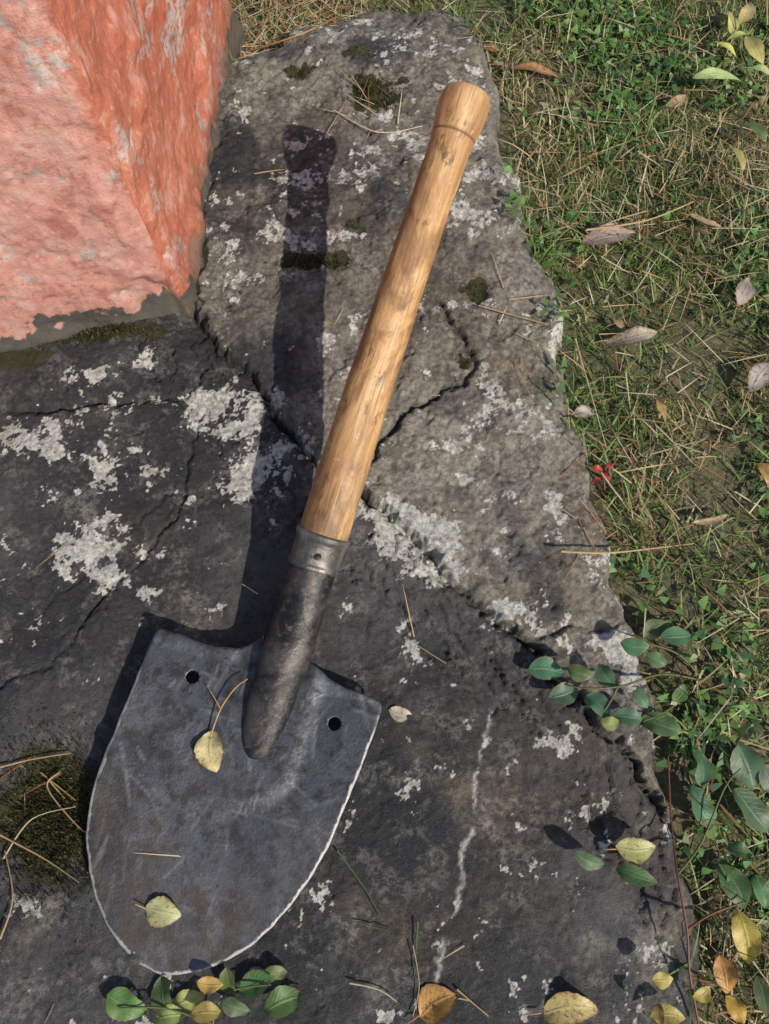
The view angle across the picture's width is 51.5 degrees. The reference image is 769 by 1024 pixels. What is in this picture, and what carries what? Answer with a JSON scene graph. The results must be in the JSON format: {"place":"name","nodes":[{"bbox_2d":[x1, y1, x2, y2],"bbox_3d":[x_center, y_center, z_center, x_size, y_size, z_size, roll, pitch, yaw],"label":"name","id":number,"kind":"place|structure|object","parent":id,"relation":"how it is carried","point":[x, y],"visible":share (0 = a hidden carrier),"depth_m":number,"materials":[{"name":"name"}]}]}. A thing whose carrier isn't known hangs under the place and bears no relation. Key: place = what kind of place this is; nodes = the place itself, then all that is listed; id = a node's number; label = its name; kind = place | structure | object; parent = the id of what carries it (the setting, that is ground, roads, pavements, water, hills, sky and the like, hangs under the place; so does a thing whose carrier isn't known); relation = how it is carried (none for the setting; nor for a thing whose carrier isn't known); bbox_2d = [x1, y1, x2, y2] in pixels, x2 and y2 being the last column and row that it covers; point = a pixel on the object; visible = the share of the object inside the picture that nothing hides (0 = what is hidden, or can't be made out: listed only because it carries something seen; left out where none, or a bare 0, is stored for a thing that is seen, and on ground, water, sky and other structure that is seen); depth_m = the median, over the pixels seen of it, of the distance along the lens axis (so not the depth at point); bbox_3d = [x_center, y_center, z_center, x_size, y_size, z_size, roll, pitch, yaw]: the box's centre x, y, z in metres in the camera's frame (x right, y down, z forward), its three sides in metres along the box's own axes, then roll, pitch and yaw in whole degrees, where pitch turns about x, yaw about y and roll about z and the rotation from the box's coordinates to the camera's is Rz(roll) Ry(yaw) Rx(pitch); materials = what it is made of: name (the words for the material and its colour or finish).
{"place":"outdoors","nodes":[
{"label":"outdoors","id":0,"kind":"place"},
{"bbox_2d":[227,0,768,1023],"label":"ground","id":1,"kind":"structure","parent":0,"point":[676,788],"depth_m":0.65,"materials":[{"name":"green plant"}]},
{"bbox_2d":[0,15,693,1015],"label":"dry twigs","id":2,"kind":"object","parent":1,"relation":"on","point":[562,551],"visible":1,"depth_m":0.55,"materials":[{"name":"wood"},{"name":"bark"}]},
{"bbox_2d":[0,8,700,1023],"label":"rock slab","id":3,"kind":"object","parent":1,"relation":"on","point":[162,482],"visible":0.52,"depth_m":0.57,"materials":[{"name":"grey stone"}]},
{"bbox_2d":[0,0,248,352],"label":"painted concrete post","id":4,"kind":"object","parent":3,"relation":"on","point":[110,111],"visible":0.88,"depth_m":0.55,"materials":[{"name":"pink paint"}]},
{"bbox_2d":[106,965,303,1023],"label":"wild rose seedling","id":5,"kind":"object","parent":3,"relation":"on","point":[125,1004],"visible":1,"depth_m":0.47,"materials":[{"name":"green plant"}]},
{"bbox_2d":[0,45,497,943],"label":"moss","id":6,"kind":"object","parent":3,"relation":"on","point":[46,819],"visible":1,"depth_m":0.52,"materials":[{"name":"green plant"}]},
{"bbox_2d":[86,81,489,974],"bbox_3d":[-0.050,-0.005,0.496,0.162,0.168,0.570,16,71,6],"label":"shovel","id":7,"kind":"object","parent":3,"relation":"on","point":[248,827],"visible":1,"depth_m":0.51,"materials":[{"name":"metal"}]},
{"bbox_2d":[135,896,181,927],"bbox_3d":[-0.138,0.243,0.488,0.018,0.006,0.024,-41,75,-13],"label":"fallen leaf","id":8,"kind":"object","parent":7,"relation":"on","point":[162,911],"visible":1,"depth_m":0.49,"materials":[{"name":"yellow plant"}]},
{"bbox_2d":[194,679,247,771],"bbox_3d":[-0.108,0.136,0.518,0.022,0.011,0.061,15,71,5],"label":"fallen leaf","id":9,"kind":"object","parent":7,"relation":"on","point":[208,750],"visible":1,"depth_m":0.51,"materials":[{"name":"yellow plant"}]},
{"bbox_2d":[336,850,417,976],"bbox_3d":[-0.006,0.246,0.490,0.082,0.005,0.025,37,74,12],"label":"grass sprig","id":10,"kind":"object","parent":3,"relation":"on","point":[346,863],"depth_m":0.49,"materials":[{"name":"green plant"}]},
{"bbox_2d":[389,706,410,721],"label":"fallen leaf","id":11,"kind":"object","parent":3,"relation":"on","point":[398,713],"visible":1,"depth_m":0.54,"materials":[{"name":"beige plant"}]},
{"bbox_2d":[408,984,454,1023],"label":"fallen leaf","id":12,"kind":"object","parent":3,"relation":"on","point":[436,1003],"visible":1,"depth_m":0.48,"materials":[{"name":"orange plant"}]},
{"bbox_2d":[523,991,599,1023],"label":"fallen leaf","id":13,"kind":"object","parent":3,"relation":"on","point":[567,1007],"visible":1,"depth_m":0.48,"materials":[{"name":"yellow plant"}]},
{"bbox_2d":[604,837,655,864],"bbox_3d":[0.153,0.211,0.496,0.033,0.004,0.016,0,70,0],"label":"fallen leaf","id":14,"kind":"object","parent":3,"relation":"on","point":[634,851],"visible":1,"depth_m":0.50,"materials":[{"name":"yellow plant"}]},
{"bbox_2d":[1,0,768,1023],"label":"pine needles","id":15,"kind":"object","parent":1,"relation":"on","point":[317,20],"visible":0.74,"depth_m":0.69,"materials":[{"name":"plant"}]},
{"bbox_2d":[483,43,499,51],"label":"fallen leaf","id":16,"kind":"object","parent":1,"relation":"on","point":[492,45],"visible":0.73,"depth_m":0.76,"materials":[{"name":"brown plant"}]},
{"bbox_2d":[490,62,563,82],"bbox_3d":[0.135,-0.417,0.754,0.072,0.013,0.012,9,70,3],"label":"fallen leaf","id":17,"kind":"object","parent":1,"relation":"on","point":[528,66],"visible":1,"depth_m":0.75,"materials":[{"name":"brown plant"}]},
{"bbox_2d":[534,200,551,210],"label":"fallen leaf","id":18,"kind":"object","parent":1,"relation":"on","point":[543,204],"visible":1,"depth_m":0.70,"materials":[{"name":"brown plant"}]},
{"bbox_2d":[573,405,594,417],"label":"fallen leaf","id":19,"kind":"object","parent":1,"relation":"on","point":[585,410],"visible":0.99,"depth_m":0.62,"materials":[{"name":"beige plant"}]},
{"bbox_2d":[563,221,639,244],"bbox_3d":[0.185,-0.236,0.680,0.066,0.011,0.025,0,70,0],"label":"fallen leaf","id":20,"kind":"object","parent":1,"relation":"on","point":[601,236],"visible":1,"depth_m":0.68,"materials":[{"name":"beige plant"}]},
{"bbox_2d":[592,463,613,500],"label":"red leaf sprig","id":21,"kind":"object","parent":1,"relation":"on","point":[597,468],"visible":1,"depth_m":0.60,"materials":[{"name":"red plant"}]},
{"bbox_2d":[451,0,768,925],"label":"clover weeds","id":22,"kind":"object","parent":1,"relation":"on","point":[715,640],"visible":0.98,"depth_m":0.69,"materials":[{"name":"green plant"}]},
{"bbox_2d":[528,619,703,736],"bbox_3d":[0.165,0.119,0.539,0.122,0.049,0.077,-19,71,-7],"label":"wild rose seedling","id":23,"kind":"object","parent":1,"relation":"on","point":[566,693],"visible":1,"depth_m":0.53,"materials":[{"name":"green plant"}]},
{"bbox_2d":[613,317,624,330],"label":"fallen leaf","id":24,"kind":"object","parent":1,"relation":"on","point":[619,323],"visible":1,"depth_m":0.66,"materials":[{"name":"beige plant"}]},
{"bbox_2d":[592,326,657,345],"bbox_3d":[0.196,-0.141,0.649,0.056,0.014,0.018,0,70,0],"label":"fallen leaf","id":25,"kind":"object","parent":1,"relation":"on","point":[636,334],"visible":1,"depth_m":0.65,"materials":[{"name":"beige plant"}]},
{"bbox_2d":[656,398,666,421],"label":"fallen leaf","id":26,"kind":"object","parent":1,"relation":"on","point":[662,412],"visible":1,"depth_m":0.63,"materials":[{"name":"yellow plant"}]},
{"bbox_2d":[574,743,768,1023],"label":"wild rose seedling","id":27,"kind":"object","parent":1,"relation":"on","point":[745,760],"visible":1,"depth_m":0.50,"materials":[{"name":"green plant"}]},
{"bbox_2d":[666,94,687,107],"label":"fallen leaf","id":28,"kind":"object","parent":1,"relation":"on","point":[673,102],"visible":1,"depth_m":0.74,"materials":[{"name":"beige plant"}]},
{"bbox_2d":[679,212,720,226],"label":"fallen leaf","id":29,"kind":"object","parent":1,"relation":"on","point":[705,220],"visible":1,"depth_m":0.69,"materials":[{"name":"beige plant"}]},
{"bbox_2d":[681,514,728,527],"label":"fallen leaf","id":30,"kind":"object","parent":1,"relation":"on","point":[714,520],"visible":1,"depth_m":0.59,"materials":[{"name":"beige plant"}]},
{"bbox_2d":[693,2,768,170],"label":"yellowing weed","id":31,"kind":"object","parent":1,"relation":"on","point":[754,46],"visible":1,"depth_m":0.75,"materials":[{"name":"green plant"}]},
{"bbox_2d":[734,278,755,311],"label":"fallen leaf","id":32,"kind":"object","parent":1,"relation":"on","point":[745,292],"visible":1,"depth_m":0.66,"materials":[{"name":"beige plant"}]},
{"bbox_2d":[745,362,768,395],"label":"fallen leaf","id":33,"kind":"object","parent":1,"relation":"on","point":[758,377],"visible":1,"depth_m":0.63,"materials":[{"name":"beige plant"}]},
{"bbox_2d":[756,463,768,484],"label":"fallen leaf","id":34,"kind":"object","parent":1,"relation":"on","point":[763,468],"visible":1,"depth_m":0.61,"materials":[{"name":"plant"}]}
]}

